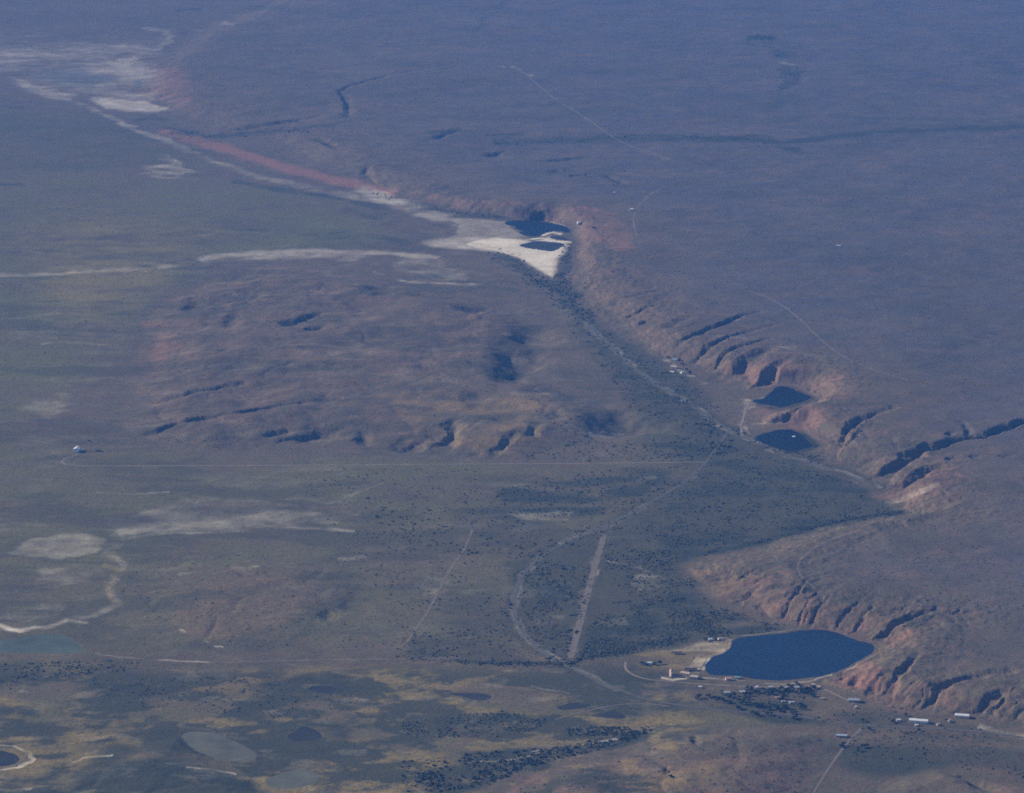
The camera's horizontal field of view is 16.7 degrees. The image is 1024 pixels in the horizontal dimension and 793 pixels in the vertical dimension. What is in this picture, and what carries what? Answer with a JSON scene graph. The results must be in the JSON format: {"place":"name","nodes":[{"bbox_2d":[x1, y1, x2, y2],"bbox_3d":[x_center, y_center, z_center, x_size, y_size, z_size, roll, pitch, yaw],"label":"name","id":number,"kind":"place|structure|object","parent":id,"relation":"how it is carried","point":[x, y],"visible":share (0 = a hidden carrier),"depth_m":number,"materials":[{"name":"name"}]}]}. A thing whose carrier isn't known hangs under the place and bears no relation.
{"place":"outdoors","nodes":[
{"label":"outdoors","id":0,"kind":"place"},
{"bbox_2d":[0,751,19,766],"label":"pond","id":1,"kind":"structure","parent":0,"point":[7,758],"depth_m":5708.34,"materials":[{"name":"liquid"}]},
{"bbox_2d":[0,634,83,653],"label":"pond","id":2,"kind":"structure","parent":0,"point":[48,643],"depth_m":6303.16,"materials":[{"name":"teal liquid"}]},
{"bbox_2d":[181,732,256,761],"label":"pond","id":3,"kind":"structure","parent":0,"point":[216,746],"depth_m":5761.27,"materials":[{"name":"liquid"}]},
{"bbox_2d":[266,769,317,788],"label":"pond","id":4,"kind":"structure","parent":0,"point":[291,779],"depth_m":5609.96,"materials":[{"name":"liquid"}]},
{"bbox_2d":[289,727,321,740],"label":"pond","id":5,"kind":"structure","parent":0,"point":[306,734],"depth_m":5820.13,"materials":[{"name":"liquid"}]},
{"bbox_2d":[309,685,336,692],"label":"pond","id":6,"kind":"structure","parent":0,"point":[324,689],"depth_m":6057.39,"materials":[{"name":"liquid"}]},
{"bbox_2d":[216,658,457,662],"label":"dirt track","id":7,"kind":"structure","parent":0,"point":[352,659],"depth_m":6223.14,"materials":[{"name":"beige soil"}]},
{"bbox_2d":[61,455,683,465],"bbox_3d":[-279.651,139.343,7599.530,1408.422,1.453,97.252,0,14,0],"label":"dirt road","id":8,"kind":"structure","parent":0,"point":[365,464],"depth_m":7561.17,"materials":[{"name":"soil"}]},
{"bbox_2d":[406,530,472,641],"bbox_3d":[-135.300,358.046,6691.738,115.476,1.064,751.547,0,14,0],"label":"dirt track","id":9,"kind":"structure","parent":0,"point":[438,591],"depth_m":6660.24,"materials":[{"name":"soil"}]},
{"bbox_2d":[451,693,491,700],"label":"pond","id":10,"kind":"structure","parent":0,"point":[480,696],"depth_m":6025.35,"materials":[{"name":"liquid"}]},
{"bbox_2d":[0,0,1023,792],"bbox_3d":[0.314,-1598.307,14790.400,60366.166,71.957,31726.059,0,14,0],"label":"ground","id":11,"kind":"structure","parent":0,"point":[102,170],"depth_m":8271.44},
{"bbox_2d":[73,446,81,452],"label":"ranch house","id":12,"kind":"structure","parent":11,"relation":"on","point":[77,449],"depth_m":7667.00,"materials":[{"name":"white paint"}]},
{"bbox_2d":[0,27,1023,792],"bbox_3d":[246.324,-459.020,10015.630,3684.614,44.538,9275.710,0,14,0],"label":"scrub","id":13,"kind":"object","parent":11,"relation":"on","point":[654,569],"visible":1,"depth_m":6723.96,"materials":[{"name":"green plant"}]},
{"bbox_2d":[505,220,569,235],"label":"lagoon","id":14,"kind":"structure","parent":11,"relation":"in","point":[532,228],"depth_m":10256.57,"materials":[{"name":"liquid"}]},
{"bbox_2d":[520,241,564,250],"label":"lagoon","id":15,"kind":"structure","parent":11,"relation":"in","point":[545,245],"depth_m":9986.84,"materials":[{"name":"liquid"}]},
{"bbox_2d":[550,236,567,239],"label":"lagoon","id":16,"kind":"structure","parent":11,"relation":"in","point":[558,237],"depth_m":10090.03,"materials":[{"name":"liquid"}]},
{"bbox_2d":[567,535,606,657],"bbox_3d":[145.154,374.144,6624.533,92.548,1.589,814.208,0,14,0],"label":"airstrip","id":17,"kind":"structure","parent":11,"relation":"on","point":[592,575],"depth_m":6601.24,"materials":[{"name":"soil"}]},
{"bbox_2d":[671,651,681,654],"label":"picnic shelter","id":18,"kind":"object","parent":11,"relation":"on","point":[675,652],"visible":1,"depth_m":6255.77,"materials":[{"name":"grey metal"}]},
{"bbox_2d":[680,671,690,675],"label":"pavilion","id":19,"kind":"structure","parent":11,"relation":"on","point":[685,673],"depth_m":6135.02,"materials":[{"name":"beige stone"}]},
{"bbox_2d":[690,675,698,679],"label":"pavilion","id":20,"kind":"structure","parent":11,"relation":"on","point":[696,677],"depth_m":6112.51,"materials":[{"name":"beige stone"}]},
{"bbox_2d":[836,734,846,737],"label":"barn","id":21,"kind":"structure","parent":11,"relation":"on","point":[842,735],"depth_m":5806.64,"materials":[{"name":"grey metal"}]},
{"bbox_2d":[848,698,859,702],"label":"service building","id":22,"kind":"structure","parent":11,"relation":"on","point":[855,700],"depth_m":5988.10,"materials":[{"name":"white metal"}]},
{"bbox_2d":[909,718,928,723],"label":"long building","id":23,"kind":"structure","parent":11,"relation":"on","point":[916,720],"depth_m":5882.01,"materials":[{"name":"white paint"}]},
{"bbox_2d":[955,713,968,718],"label":"house","id":24,"kind":"structure","parent":11,"relation":"on","point":[961,715],"depth_m":5904.95,"materials":[{"name":"white paint"}]},
{"bbox_2d":[408,66,670,159],"bbox_3d":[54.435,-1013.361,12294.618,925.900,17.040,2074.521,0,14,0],"label":"dirt track","id":25,"kind":"structure","parent":0,"point":[563,104],"depth_m":12448.49,"materials":[{"name":"soil"}]},
{"bbox_2d":[558,703,590,709],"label":"pond","id":26,"kind":"structure","parent":0,"point":[571,706],"depth_m":5967.48,"materials":[{"name":"liquid"}]},
{"bbox_2d":[592,711,625,718],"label":"pond","id":27,"kind":"structure","parent":0,"point":[613,714],"depth_m":5920.96,"materials":[{"name":"liquid"}]},
{"bbox_2d":[557,703,670,718],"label":"dirt track","id":28,"kind":"structure","parent":0,"point":[612,705],"depth_m":5964.58,"materials":[{"name":"beige soil"}]},
{"bbox_2d":[633,186,664,235],"bbox_3d":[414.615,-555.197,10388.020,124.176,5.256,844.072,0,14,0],"label":"dirt track","id":29,"kind":"structure","parent":0,"point":[637,208],"depth_m":10378.83,"materials":[{"name":"soil"}]},
{"bbox_2d":[669,669,681,676],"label":"tower house","id":30,"kind":"structure","parent":0,"point":[671,674],"depth_m":6125.85,"materials":[{"name":"pink paint"}]},
{"bbox_2d":[586,324,877,486],"bbox_3d":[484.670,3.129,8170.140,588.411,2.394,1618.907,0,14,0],"label":"park road","id":31,"kind":"structure","parent":0,"point":[642,374],"depth_m":8007.78,"materials":[{"name":"grey asphalt"}]},
{"bbox_2d":[624,662,854,703],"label":"dirt road","id":32,"kind":"structure","parent":0,"point":[625,667],"depth_m":6081.08,"materials":[{"name":"beige soil"}]},
{"bbox_2d":[740,401,750,435],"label":"dirt road","id":33,"kind":"structure","parent":0,"point":[743,417],"depth_m":7970.52,"materials":[{"name":"beige soil"}]},
{"bbox_2d":[511,430,1023,737],"bbox_3d":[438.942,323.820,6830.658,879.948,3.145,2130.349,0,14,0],"label":"park road","id":34,"kind":"structure","parent":0,"point":[515,613],"depth_m":6350.87,"materials":[{"name":"grey asphalt"}]},
{"bbox_2d":[753,386,810,406],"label":"sinkhole lake","id":35,"kind":"structure","parent":0,"point":[781,396],"depth_m":8162.25,"materials":[{"name":"liquid"}]},
{"bbox_2d":[756,430,812,450],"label":"sinkhole lake","id":36,"kind":"structure","parent":0,"point":[784,440],"depth_m":7772.44,"materials":[{"name":"liquid"}]},
{"bbox_2d":[705,630,874,680],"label":"lake","id":37,"kind":"structure","parent":0,"point":[802,654],"depth_m":6245.56,"materials":[{"name":"liquid"}]},
{"bbox_2d":[721,285,908,380],"bbox_3d":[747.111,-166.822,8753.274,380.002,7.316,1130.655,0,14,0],"label":"dirt track","id":38,"kind":"structure","parent":0,"point":[811,330],"depth_m":8711.32,"materials":[{"name":"soil"}]},
{"bbox_2d":[797,532,856,587],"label":"dirt track","id":39,"kind":"structure","parent":0,"point":[799,561],"depth_m":6776.12,"materials":[{"name":"soil"}]},
{"bbox_2d":[812,728,861,792],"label":"dirt track","id":40,"kind":"structure","parent":0,"point":[834,759],"depth_m":5699.93,"materials":[{"name":"beige soil"}]}
]}

